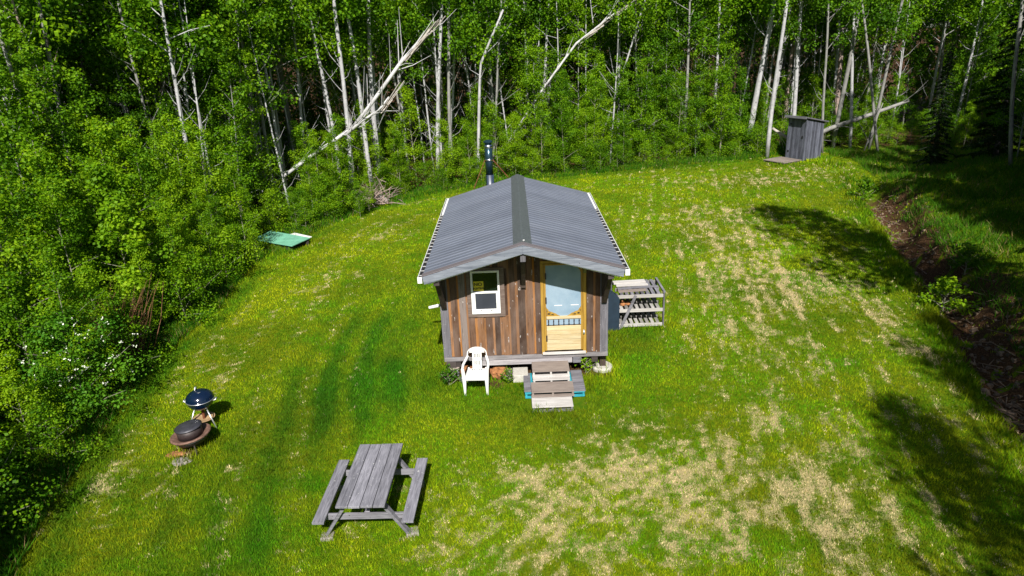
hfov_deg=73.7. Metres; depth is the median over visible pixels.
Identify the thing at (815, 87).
aspen sapling
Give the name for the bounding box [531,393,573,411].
pallet step
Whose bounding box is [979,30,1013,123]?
young birch
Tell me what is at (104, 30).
thin birch
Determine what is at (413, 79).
thin birch
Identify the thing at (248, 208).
aspen sapling
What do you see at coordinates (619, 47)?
birch tree
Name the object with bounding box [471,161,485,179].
leafy bush
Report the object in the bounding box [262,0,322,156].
aspen tree
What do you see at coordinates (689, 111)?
aspen sapling
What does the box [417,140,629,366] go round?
cabin
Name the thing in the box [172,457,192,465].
flat stone
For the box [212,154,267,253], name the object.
aspen sapling
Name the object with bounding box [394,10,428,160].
thin birch
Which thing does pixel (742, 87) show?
aspen sapling
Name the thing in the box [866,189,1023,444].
ditch
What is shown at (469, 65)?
aspen tree
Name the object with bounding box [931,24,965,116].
young birch
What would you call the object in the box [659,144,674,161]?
leafy bush
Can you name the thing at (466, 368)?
clay rock
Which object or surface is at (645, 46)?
young birch
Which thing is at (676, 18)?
thin birch
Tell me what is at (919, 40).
young birch
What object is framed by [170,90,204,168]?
aspen sapling
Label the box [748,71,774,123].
aspen sapling
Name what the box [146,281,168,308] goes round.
leafy bush
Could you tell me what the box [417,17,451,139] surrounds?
thin birch
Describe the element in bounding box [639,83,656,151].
young birch
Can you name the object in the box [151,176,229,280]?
aspen sapling
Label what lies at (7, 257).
aspen sapling
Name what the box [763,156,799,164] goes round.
plank platform
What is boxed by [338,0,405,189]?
birch tree
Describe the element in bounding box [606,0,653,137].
birch tree
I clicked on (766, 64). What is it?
aspen tree
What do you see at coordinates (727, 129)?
aspen sapling
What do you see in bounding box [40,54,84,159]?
young birch
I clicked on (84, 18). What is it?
thin birch
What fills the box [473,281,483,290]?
paper sign
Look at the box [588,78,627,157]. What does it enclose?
aspen sapling
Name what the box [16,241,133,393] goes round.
aspen sapling
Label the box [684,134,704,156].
leafy bush
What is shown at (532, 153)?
leafy bush
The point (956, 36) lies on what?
aspen tree
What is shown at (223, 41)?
young birch
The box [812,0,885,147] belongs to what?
aspen tree
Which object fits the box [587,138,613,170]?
leafy bush
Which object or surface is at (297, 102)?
young birch
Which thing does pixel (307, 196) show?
leafy bush
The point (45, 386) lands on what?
leafy bush
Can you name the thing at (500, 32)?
aspen tree
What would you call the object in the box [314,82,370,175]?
aspen sapling
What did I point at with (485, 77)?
young birch
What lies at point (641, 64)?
aspen sapling
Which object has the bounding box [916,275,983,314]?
leafy bush
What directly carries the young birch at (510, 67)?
on the ground at (924, 239)
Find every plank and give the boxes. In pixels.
[612,279,645,284]
[616,283,647,286]
[617,285,657,289]
[617,288,646,292]
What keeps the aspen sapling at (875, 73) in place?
on the ground at (924, 239)
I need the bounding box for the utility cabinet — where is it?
[608,290,619,330]
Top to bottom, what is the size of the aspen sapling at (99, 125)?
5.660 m
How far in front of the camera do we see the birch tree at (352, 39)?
31.21 m
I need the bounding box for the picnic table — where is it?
[312,443,427,535]
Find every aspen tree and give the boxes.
[0,0,87,122]
[0,0,89,174]
[0,3,58,139]
[5,1,88,115]
[49,0,191,158]
[70,10,170,115]
[98,1,221,207]
[101,0,188,127]
[101,8,217,107]
[176,0,281,222]
[199,0,281,215]
[227,0,316,195]
[230,11,284,178]
[248,1,312,183]
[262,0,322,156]
[285,19,313,152]
[290,13,344,111]
[297,0,381,176]
[322,5,383,171]
[357,0,432,179]
[374,43,406,141]
[382,2,436,155]
[400,0,468,148]
[403,0,465,114]
[406,0,481,177]
[426,41,457,115]
[442,16,511,137]
[452,0,520,167]
[452,0,526,167]
[455,0,502,156]
[503,1,560,96]
[508,0,568,122]
[556,0,640,91]
[556,1,606,99]
[583,0,623,68]
[602,0,667,154]
[622,0,677,130]
[647,0,725,154]
[660,0,707,139]
[693,4,743,131]
[710,1,753,127]
[717,0,769,136]
[747,0,807,144]
[748,0,796,111]
[777,0,837,80]
[802,0,868,152]
[804,20,849,105]
[806,1,867,132]
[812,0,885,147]
[838,0,910,149]
[847,0,913,130]
[852,2,920,128]
[867,0,934,148]
[904,0,995,131]
[922,0,1013,87]
[952,1,1001,125]
[954,0,1012,72]
[984,0,1023,166]
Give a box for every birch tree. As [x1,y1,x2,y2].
[0,0,60,120]
[43,0,164,134]
[53,8,135,117]
[54,0,138,136]
[59,1,151,114]
[100,0,229,237]
[164,1,237,117]
[167,0,249,136]
[225,0,289,197]
[263,43,294,165]
[264,0,332,200]
[274,0,352,202]
[283,0,350,171]
[289,0,361,204]
[290,2,333,127]
[304,0,380,187]
[319,0,382,174]
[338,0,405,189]
[351,0,403,179]
[365,0,426,177]
[382,14,426,151]
[400,0,462,179]
[414,3,462,163]
[415,14,433,143]
[426,0,481,158]
[455,56,468,118]
[462,9,509,175]
[498,0,554,158]
[504,2,550,139]
[515,0,567,150]
[529,0,584,97]
[531,0,573,150]
[561,1,595,89]
[595,0,664,157]
[599,0,651,141]
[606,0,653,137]
[626,0,685,145]
[652,1,681,70]
[676,0,731,130]
[690,0,750,146]
[705,0,756,137]
[727,0,781,134]
[745,0,790,151]
[745,0,797,157]
[750,19,768,86]
[757,0,817,137]
[763,0,826,115]
[770,0,811,130]
[790,8,832,110]
[807,0,852,140]
[836,0,888,147]
[859,1,923,109]
[903,0,952,119]
[922,0,976,131]
[927,1,959,106]
[945,0,1010,140]
[951,0,1019,125]
[992,1,1021,69]
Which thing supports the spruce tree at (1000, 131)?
on the ground at (924, 239)
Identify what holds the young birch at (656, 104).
on the ground at (924, 239)
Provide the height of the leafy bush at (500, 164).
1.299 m
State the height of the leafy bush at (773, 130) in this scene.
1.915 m
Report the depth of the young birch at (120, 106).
31.20 m
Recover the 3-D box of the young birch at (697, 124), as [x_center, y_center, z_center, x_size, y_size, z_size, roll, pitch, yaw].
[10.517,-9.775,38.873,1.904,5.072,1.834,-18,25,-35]
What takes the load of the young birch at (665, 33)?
on the ground at (924, 239)
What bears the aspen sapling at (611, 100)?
on the ground at (924, 239)
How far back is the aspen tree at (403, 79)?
42.66 m
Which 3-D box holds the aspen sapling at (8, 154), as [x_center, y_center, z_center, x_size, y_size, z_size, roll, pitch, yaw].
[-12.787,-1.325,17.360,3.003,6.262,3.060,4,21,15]
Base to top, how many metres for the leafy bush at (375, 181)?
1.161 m
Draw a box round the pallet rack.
[610,277,665,328]
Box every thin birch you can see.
[0,0,48,137]
[0,25,44,146]
[47,0,144,134]
[74,0,152,172]
[99,1,170,122]
[116,0,193,119]
[126,0,219,213]
[153,0,215,175]
[156,1,169,97]
[157,0,225,218]
[213,0,273,184]
[219,0,295,220]
[229,0,266,185]
[232,22,265,181]
[251,0,308,198]
[262,8,297,186]
[270,2,329,185]
[301,1,329,116]
[327,0,370,158]
[331,0,382,184]
[355,4,386,175]
[361,3,393,127]
[379,0,438,174]
[384,9,415,145]
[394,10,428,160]
[397,0,433,175]
[405,2,435,128]
[408,0,445,166]
[410,3,429,157]
[413,1,442,152]
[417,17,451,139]
[421,43,433,140]
[431,1,483,153]
[436,0,485,137]
[441,53,466,130]
[446,0,496,167]
[452,54,465,106]
[455,3,461,136]
[455,7,472,148]
[465,2,505,157]
[470,0,510,156]
[493,0,509,144]
[498,7,522,140]
[513,0,552,153]
[523,0,570,155]
[532,0,559,113]
[533,0,561,146]
[536,0,577,120]
[559,0,598,115]
[580,0,613,75]
[580,0,617,138]
[593,0,643,164]
[658,0,694,125]
[673,0,718,135]
[678,0,712,113]
[685,0,727,112]
[720,0,743,136]
[734,26,753,117]
[735,4,755,93]
[740,10,766,101]
[778,0,812,113]
[788,1,815,113]
[802,1,837,114]
[803,0,833,117]
[824,0,882,126]
[846,3,886,108]
[883,0,921,134]
[889,0,934,139]
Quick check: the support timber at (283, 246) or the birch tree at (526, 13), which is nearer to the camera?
the support timber at (283, 246)
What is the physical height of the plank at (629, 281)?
0.040 m
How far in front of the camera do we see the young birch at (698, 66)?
40.83 m
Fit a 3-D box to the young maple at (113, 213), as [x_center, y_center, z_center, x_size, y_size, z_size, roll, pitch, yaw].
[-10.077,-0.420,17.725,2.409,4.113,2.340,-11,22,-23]
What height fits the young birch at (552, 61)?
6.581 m
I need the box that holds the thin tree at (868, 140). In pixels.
[857,103,882,150]
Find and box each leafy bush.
[0,341,30,418]
[0,409,25,440]
[0,416,45,461]
[0,423,64,543]
[1,376,99,444]
[9,401,112,466]
[36,336,121,400]
[92,277,170,334]
[95,307,182,374]
[112,300,153,344]
[142,261,223,323]
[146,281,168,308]
[153,234,213,283]
[175,249,224,311]
[183,262,215,288]
[202,222,263,283]
[217,222,255,267]
[230,224,256,250]
[236,201,268,234]
[244,229,269,255]
[250,188,294,231]
[255,201,277,224]
[282,185,324,224]
[283,197,320,229]
[294,182,317,211]
[310,182,343,217]
[328,170,358,209]
[347,169,372,195]
[371,179,385,194]
[373,160,400,193]
[390,173,415,194]
[397,170,409,188]
[411,160,437,186]
[422,158,438,180]
[433,166,449,188]
[436,158,460,182]
[439,364,461,384]
[452,157,476,183]
[461,155,481,177]
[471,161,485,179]
[494,154,509,173]
[496,148,529,178]
[500,367,513,381]
[508,148,531,172]
[518,147,546,177]
[536,140,558,171]
[542,146,568,172]
[558,139,578,167]
[568,143,594,171]
[574,356,598,372]
[579,145,601,166]
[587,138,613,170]
[598,145,609,162]
[607,143,627,168]
[614,141,642,164]
[617,135,643,156]
[632,140,662,163]
[647,135,667,156]
[659,129,686,153]
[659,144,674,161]
[669,132,693,159]
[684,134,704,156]
[699,142,720,157]
[701,128,729,153]
[725,120,755,151]
[728,137,743,154]
[744,125,778,154]
[747,121,766,149]
[761,119,778,143]
[770,137,778,150]
[781,121,788,146]
[825,110,848,143]
[829,118,863,146]
[846,175,878,199]
[847,123,867,144]
[854,119,881,142]
[867,120,890,145]
[880,118,901,141]
[887,123,908,144]
[908,108,937,140]
[911,126,928,143]
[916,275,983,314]
[926,112,967,145]
[933,115,965,142]
[938,240,994,274]
[950,113,987,145]
[983,123,1017,146]
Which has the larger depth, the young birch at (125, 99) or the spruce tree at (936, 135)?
the spruce tree at (936, 135)
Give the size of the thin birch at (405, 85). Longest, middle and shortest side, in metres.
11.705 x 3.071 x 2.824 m
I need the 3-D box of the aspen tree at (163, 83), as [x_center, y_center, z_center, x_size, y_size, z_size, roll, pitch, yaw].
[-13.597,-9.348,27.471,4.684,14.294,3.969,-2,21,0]
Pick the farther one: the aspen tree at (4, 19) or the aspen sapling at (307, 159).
the aspen sapling at (307, 159)
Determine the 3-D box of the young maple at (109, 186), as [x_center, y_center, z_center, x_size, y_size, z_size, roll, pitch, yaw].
[-10.677,-1.148,18.712,2.350,4.843,3.154,9,23,27]
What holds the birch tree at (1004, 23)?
on the ground at (924, 239)
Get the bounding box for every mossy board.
[523,373,530,391]
[570,370,585,391]
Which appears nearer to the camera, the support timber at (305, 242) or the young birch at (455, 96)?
the support timber at (305, 242)
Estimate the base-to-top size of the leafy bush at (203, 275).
2.000 m
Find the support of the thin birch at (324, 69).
on the ground at (924, 239)
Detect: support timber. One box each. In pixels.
[265,242,293,250]
[299,240,308,244]
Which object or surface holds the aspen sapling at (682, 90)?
on the ground at (924, 239)
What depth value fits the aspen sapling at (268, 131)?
31.86 m
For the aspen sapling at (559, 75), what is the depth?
36.93 m
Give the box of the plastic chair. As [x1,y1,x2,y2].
[461,347,489,394]
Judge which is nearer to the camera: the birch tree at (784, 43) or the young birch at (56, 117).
the young birch at (56, 117)
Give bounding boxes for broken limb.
[345,80,404,135]
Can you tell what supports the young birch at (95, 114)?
on the ground at (924, 239)
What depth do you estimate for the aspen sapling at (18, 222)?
18.32 m
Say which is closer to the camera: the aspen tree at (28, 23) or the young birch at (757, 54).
the aspen tree at (28, 23)
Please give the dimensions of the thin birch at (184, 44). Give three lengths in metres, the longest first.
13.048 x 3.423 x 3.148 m
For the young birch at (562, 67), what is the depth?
45.87 m
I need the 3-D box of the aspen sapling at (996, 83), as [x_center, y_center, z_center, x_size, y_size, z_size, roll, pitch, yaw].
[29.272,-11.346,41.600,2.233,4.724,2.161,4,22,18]
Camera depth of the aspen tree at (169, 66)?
27.55 m
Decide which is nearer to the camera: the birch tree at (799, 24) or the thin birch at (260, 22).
the thin birch at (260, 22)
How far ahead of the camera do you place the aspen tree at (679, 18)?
43.08 m
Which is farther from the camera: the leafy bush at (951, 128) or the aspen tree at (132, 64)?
the leafy bush at (951, 128)
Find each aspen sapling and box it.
[0,112,94,319]
[0,157,45,302]
[0,169,75,358]
[0,193,55,334]
[0,266,76,420]
[0,271,52,394]
[0,273,69,386]
[0,346,66,463]
[1,185,69,311]
[3,134,81,238]
[4,129,125,320]
[8,142,98,278]
[14,165,128,329]
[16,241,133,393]
[18,173,97,317]
[22,125,116,255]
[27,174,131,334]
[43,142,88,236]
[47,284,120,395]
[62,114,136,247]
[68,115,149,243]
[68,152,119,283]
[68,265,136,363]
[73,170,146,296]
[84,161,166,288]
[86,162,158,277]
[93,105,131,171]
[111,120,164,205]
[113,115,195,283]
[117,196,174,302]
[123,239,177,329]
[127,157,207,250]
[132,160,200,274]
[137,95,165,193]
[144,119,205,208]
[146,200,205,305]
[151,154,210,237]
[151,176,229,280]
[154,113,225,235]
[163,131,212,226]
[163,221,206,289]
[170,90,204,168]
[173,137,229,244]
[176,124,243,244]
[178,108,236,225]
[184,114,219,217]
[187,186,232,271]
[193,209,227,280]
[203,194,239,261]
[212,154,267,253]
[220,180,237,224]
[226,177,260,237]
[240,172,258,213]
[253,96,298,195]
[258,197,279,230]
[272,184,291,223]
[275,173,294,216]
[281,119,317,196]
[284,121,342,196]
[285,186,304,227]
[295,151,321,213]
[296,128,334,209]
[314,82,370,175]
[315,174,343,216]
[316,130,344,171]
[317,130,358,214]
[318,112,361,201]
[323,172,342,214]
[326,172,346,212]
[350,99,392,183]
[350,181,367,216]
[356,105,399,170]
[356,123,394,175]
[358,171,375,212]
[380,129,414,194]
[383,120,410,175]
[388,83,435,181]
[422,71,466,157]
[429,118,462,182]
[453,117,483,177]
[456,80,513,169]
[456,91,494,168]
[476,100,509,174]
[480,96,509,148]
[497,111,527,173]
[504,114,537,169]
[522,99,546,155]
[524,92,558,170]
[543,70,583,166]
[545,90,585,172]
[549,99,570,163]
[569,75,615,156]
[570,91,598,153]
[570,98,602,167]
[574,70,607,149]
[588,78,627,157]
[595,96,636,161]
[612,117,633,163]
[620,104,648,158]
[624,58,664,161]
[646,88,675,147]
[655,74,700,156]
[681,92,707,144]
[681,100,712,155]
[697,98,726,151]
[698,79,743,155]
[703,65,734,131]
[722,67,755,151]
[723,110,736,149]
[728,75,749,134]
[732,72,752,122]
[742,83,767,133]
[744,81,785,146]
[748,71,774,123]
[769,70,800,145]
[787,66,818,122]
[796,72,828,123]
[813,55,853,123]
[816,87,848,146]
[824,79,849,124]
[842,97,861,136]
[852,93,870,139]
[854,53,890,123]
[857,82,887,137]
[879,73,907,135]
[901,105,923,144]
[928,60,968,138]
[955,98,978,146]
[958,63,985,125]
[973,62,1009,129]
[982,71,1009,135]
[985,79,1008,133]
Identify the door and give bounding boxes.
[543,263,586,350]
[786,118,805,159]
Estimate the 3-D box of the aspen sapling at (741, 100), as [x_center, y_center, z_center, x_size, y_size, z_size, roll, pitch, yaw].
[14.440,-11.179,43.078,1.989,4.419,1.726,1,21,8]
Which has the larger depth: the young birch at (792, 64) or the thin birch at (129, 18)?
the young birch at (792, 64)
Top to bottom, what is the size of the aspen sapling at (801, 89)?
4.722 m
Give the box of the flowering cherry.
[0,303,154,422]
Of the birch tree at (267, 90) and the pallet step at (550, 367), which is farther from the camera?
the birch tree at (267, 90)
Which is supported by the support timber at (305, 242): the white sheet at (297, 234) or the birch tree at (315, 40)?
the white sheet at (297, 234)
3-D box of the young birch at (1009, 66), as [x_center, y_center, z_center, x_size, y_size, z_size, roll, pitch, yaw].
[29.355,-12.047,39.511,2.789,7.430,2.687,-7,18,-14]
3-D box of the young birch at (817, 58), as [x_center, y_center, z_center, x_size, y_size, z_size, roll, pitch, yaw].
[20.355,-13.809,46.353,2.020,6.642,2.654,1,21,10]
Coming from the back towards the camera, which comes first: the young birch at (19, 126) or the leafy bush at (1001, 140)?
the leafy bush at (1001, 140)
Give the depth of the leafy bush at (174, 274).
18.81 m
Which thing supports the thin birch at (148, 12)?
on the ground at (924, 239)
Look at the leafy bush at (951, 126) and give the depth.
41.10 m
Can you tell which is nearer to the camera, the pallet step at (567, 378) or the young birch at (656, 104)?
the pallet step at (567, 378)
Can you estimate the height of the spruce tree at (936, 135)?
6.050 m
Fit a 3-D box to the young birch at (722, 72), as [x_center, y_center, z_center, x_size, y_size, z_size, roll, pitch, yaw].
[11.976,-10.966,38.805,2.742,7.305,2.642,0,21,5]
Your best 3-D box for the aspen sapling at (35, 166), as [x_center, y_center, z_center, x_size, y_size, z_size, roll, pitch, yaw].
[-11.800,-1.123,17.524,2.746,5.725,2.798,-4,21,-3]
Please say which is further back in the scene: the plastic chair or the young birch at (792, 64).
the young birch at (792, 64)
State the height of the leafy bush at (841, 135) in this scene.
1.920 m
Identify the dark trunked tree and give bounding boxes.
[0,0,141,157]
[175,0,238,156]
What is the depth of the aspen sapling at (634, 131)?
39.49 m
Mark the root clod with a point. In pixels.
(380, 198)
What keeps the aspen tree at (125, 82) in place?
on the ground at (924, 239)
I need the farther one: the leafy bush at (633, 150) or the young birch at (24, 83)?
the leafy bush at (633, 150)
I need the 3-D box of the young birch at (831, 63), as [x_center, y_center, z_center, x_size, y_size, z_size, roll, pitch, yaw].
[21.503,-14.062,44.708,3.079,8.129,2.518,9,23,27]
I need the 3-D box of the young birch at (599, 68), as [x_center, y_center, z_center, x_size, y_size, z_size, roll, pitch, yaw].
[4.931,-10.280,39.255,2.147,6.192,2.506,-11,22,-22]
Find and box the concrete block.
[513,367,527,381]
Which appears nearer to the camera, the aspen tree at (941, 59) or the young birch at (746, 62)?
the aspen tree at (941, 59)
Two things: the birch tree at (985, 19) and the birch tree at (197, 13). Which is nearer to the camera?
the birch tree at (197, 13)
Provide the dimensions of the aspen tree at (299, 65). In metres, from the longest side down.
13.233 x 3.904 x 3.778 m
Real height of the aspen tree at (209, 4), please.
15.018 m
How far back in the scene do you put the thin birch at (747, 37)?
48.00 m
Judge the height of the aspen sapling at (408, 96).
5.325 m
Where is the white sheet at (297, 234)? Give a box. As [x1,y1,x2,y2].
[292,233,311,237]
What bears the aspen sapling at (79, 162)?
on the ground at (924, 239)
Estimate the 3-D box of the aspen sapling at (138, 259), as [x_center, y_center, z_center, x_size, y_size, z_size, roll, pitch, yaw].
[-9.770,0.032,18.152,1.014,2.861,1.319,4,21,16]
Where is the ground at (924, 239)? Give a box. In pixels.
[0,25,1023,575]
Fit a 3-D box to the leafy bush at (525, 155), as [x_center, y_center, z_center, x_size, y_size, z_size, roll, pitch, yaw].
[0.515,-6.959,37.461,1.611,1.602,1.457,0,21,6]
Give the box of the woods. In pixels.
[2,0,1019,167]
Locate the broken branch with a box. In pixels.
[772,128,786,152]
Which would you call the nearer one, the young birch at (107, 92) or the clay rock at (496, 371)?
the clay rock at (496, 371)
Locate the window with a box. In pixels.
[466,267,505,317]
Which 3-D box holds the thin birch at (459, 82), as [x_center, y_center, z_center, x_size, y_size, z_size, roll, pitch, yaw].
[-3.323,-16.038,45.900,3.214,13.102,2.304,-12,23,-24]
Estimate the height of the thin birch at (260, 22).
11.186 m
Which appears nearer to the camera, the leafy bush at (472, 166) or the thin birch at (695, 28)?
the leafy bush at (472, 166)
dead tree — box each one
[0,0,66,172]
[780,0,806,143]
[829,28,855,142]
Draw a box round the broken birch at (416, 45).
[349,10,448,128]
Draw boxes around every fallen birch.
[251,117,372,199]
[824,86,925,140]
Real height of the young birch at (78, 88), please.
7.008 m
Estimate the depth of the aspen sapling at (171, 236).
19.25 m
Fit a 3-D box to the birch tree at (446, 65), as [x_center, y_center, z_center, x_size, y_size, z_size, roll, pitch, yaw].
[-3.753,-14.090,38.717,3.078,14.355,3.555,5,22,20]
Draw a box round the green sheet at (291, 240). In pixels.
[252,231,309,246]
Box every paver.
[320,531,334,541]
[406,526,418,537]
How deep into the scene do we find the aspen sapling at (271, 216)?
27.43 m
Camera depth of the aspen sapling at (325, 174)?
29.43 m
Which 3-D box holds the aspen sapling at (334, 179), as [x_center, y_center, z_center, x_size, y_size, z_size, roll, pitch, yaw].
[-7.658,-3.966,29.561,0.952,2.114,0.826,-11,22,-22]
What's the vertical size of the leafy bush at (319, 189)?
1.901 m
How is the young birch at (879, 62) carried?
on the ground at (924, 239)
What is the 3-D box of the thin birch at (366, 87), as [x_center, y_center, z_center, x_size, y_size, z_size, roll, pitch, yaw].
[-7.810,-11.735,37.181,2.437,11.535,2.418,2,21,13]
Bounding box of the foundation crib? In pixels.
[446,361,459,378]
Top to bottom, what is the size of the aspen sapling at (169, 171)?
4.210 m
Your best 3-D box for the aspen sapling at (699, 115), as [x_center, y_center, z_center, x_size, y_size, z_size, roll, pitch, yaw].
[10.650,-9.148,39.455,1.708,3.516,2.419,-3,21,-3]
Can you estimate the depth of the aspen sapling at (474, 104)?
37.21 m
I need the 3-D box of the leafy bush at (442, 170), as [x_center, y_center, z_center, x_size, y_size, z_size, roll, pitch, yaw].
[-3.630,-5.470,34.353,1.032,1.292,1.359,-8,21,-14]
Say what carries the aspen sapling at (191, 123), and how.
on the ground at (924, 239)
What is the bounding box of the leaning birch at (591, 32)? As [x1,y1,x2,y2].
[494,0,633,164]
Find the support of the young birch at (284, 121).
on the ground at (924, 239)
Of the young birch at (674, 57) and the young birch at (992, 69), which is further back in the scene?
the young birch at (674, 57)
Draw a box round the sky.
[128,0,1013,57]
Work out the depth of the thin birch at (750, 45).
46.79 m
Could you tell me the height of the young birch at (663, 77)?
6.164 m
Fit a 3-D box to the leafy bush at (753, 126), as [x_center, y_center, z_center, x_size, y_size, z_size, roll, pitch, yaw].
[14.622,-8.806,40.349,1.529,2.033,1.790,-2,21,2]
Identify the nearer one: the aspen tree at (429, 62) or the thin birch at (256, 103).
the thin birch at (256, 103)
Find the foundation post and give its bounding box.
[592,356,612,372]
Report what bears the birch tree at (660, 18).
on the ground at (924, 239)
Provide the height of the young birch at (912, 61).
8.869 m
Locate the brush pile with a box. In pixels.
[342,173,405,208]
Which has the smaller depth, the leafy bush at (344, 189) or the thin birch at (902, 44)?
the leafy bush at (344, 189)
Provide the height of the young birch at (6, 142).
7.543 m
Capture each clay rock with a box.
[166,451,186,457]
[460,365,472,374]
[491,365,506,379]
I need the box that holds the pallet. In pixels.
[525,372,584,398]
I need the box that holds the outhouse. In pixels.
[785,115,828,160]
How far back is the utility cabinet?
17.49 m
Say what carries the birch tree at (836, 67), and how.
on the ground at (924, 239)
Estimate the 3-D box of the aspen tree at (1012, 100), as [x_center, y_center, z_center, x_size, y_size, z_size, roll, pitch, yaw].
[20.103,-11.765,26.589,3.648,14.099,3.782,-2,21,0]
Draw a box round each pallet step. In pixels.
[531,381,573,397]
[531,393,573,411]
[532,360,569,376]
[532,372,569,381]
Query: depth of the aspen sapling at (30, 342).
14.82 m
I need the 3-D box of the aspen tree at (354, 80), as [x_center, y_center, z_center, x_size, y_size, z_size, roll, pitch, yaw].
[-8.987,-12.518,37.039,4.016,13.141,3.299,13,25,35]
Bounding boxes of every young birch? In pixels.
[0,24,81,160]
[0,46,28,185]
[0,62,97,264]
[0,71,93,238]
[0,107,27,258]
[0,192,35,347]
[1,12,70,156]
[14,41,108,201]
[36,78,82,153]
[37,11,122,167]
[38,100,84,175]
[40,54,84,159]
[52,67,152,214]
[62,54,124,172]
[90,74,134,159]
[92,34,174,190]
[96,60,138,123]
[97,89,146,195]
[99,86,121,147]
[118,40,199,171]
[121,80,154,168]
[138,63,180,170]
[141,81,173,105]
[142,119,194,228]
[145,92,206,207]
[168,27,246,165]
[185,56,269,218]
[195,14,271,202]
[198,126,242,224]
[201,87,237,204]
[205,30,262,235]
[226,76,262,145]
[231,46,282,223]
[241,15,294,146]
[275,72,296,140]
[291,32,345,168]
[291,68,318,145]
[294,76,321,153]
[309,40,353,143]
[328,48,389,141]
[350,100,373,174]
[400,38,428,137]
[410,76,433,115]
[443,58,462,133]
[443,83,463,146]
[454,49,486,118]
[466,23,503,137]
[481,11,516,141]
[498,32,524,114]
[502,7,553,153]
[515,29,560,167]
[537,47,576,142]
[543,86,553,140]
[544,0,603,162]
[544,68,579,150]
[551,36,573,125]
[557,0,593,110]
[574,52,618,158]
[579,0,622,116]
[579,21,616,155]
[603,55,644,160]
[609,36,634,121]
[612,37,643,118]
[628,21,673,152]
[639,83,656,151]
[642,37,675,128]
[642,75,665,141]
[651,6,686,145]
[653,38,692,133]
[653,49,679,119]
[655,8,693,115]
[680,48,714,139]
[684,70,712,155]
[688,0,721,145]
[701,26,745,153]
[734,45,753,91]
[744,48,771,89]
[770,45,804,101]
[780,41,813,96]
[796,65,816,117]
[800,33,829,115]
[805,55,828,117]
[807,26,854,105]
[815,12,863,111]
[820,27,849,101]
[841,19,889,109]
[843,14,875,113]
[846,40,869,110]
[862,30,907,107]
[883,0,930,123]
[901,5,938,115]
[901,30,938,118]
[903,46,927,108]
[912,7,949,111]
[923,23,958,126]
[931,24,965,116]
[943,0,1003,130]
[945,0,1003,138]
[953,27,1000,82]
[954,26,1007,123]
[977,21,1005,114]
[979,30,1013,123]
[983,16,1023,137]
[983,26,1023,146]
[987,37,1023,156]
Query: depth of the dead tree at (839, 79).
41.73 m
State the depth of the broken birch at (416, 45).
28.33 m
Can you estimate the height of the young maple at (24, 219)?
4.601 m
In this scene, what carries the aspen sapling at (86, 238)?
on the ground at (924, 239)
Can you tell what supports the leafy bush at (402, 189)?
on the ground at (924, 239)
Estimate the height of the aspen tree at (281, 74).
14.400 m
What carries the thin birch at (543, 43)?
on the ground at (924, 239)
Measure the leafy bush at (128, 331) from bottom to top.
1.937 m
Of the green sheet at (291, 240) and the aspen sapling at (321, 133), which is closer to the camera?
the green sheet at (291, 240)
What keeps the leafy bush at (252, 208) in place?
on the ground at (924, 239)
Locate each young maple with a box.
[3,172,122,291]
[48,159,191,314]
[71,191,172,323]
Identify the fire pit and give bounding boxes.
[170,419,210,454]
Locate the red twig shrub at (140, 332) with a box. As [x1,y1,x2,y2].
[72,272,162,362]
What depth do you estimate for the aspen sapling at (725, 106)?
38.74 m
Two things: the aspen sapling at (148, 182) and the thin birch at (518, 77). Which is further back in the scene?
the thin birch at (518, 77)
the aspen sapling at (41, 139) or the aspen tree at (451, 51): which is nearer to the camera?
the aspen sapling at (41, 139)
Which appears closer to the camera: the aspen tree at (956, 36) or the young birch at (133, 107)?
the young birch at (133, 107)
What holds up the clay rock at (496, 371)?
on the ground at (924, 239)
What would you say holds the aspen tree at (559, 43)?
on the ground at (924, 239)
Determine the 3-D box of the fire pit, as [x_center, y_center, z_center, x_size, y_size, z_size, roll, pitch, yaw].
[-6.234,2.901,13.287,0.756,0.578,0.756,-7,20,2]
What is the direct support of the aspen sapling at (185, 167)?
on the ground at (924, 239)
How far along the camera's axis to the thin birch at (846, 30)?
41.65 m
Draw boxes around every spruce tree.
[909,45,955,166]
[954,0,1023,158]
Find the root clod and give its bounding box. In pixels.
[368,195,388,202]
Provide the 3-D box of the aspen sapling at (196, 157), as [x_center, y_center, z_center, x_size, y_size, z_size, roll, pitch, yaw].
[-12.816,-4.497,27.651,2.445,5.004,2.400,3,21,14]
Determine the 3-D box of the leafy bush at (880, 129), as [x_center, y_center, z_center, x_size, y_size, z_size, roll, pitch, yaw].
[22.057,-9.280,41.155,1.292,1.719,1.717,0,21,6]
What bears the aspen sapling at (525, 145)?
on the ground at (924, 239)
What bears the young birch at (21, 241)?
on the ground at (924, 239)
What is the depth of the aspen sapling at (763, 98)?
40.37 m
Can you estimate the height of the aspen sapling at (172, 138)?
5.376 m
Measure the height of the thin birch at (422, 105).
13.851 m
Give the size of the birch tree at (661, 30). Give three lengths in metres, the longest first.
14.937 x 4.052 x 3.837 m
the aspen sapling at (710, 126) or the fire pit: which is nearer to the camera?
the fire pit
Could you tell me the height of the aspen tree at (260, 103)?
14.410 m
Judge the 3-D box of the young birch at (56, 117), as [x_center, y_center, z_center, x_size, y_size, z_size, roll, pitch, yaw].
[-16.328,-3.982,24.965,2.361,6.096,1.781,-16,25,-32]
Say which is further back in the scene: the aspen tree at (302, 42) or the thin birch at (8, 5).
the aspen tree at (302, 42)
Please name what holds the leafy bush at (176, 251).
on the ground at (924, 239)
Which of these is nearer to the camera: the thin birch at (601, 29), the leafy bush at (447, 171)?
the leafy bush at (447, 171)
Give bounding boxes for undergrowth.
[0,134,785,563]
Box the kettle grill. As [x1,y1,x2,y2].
[183,386,217,429]
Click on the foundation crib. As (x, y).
(453, 365)
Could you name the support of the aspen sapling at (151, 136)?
on the ground at (924, 239)

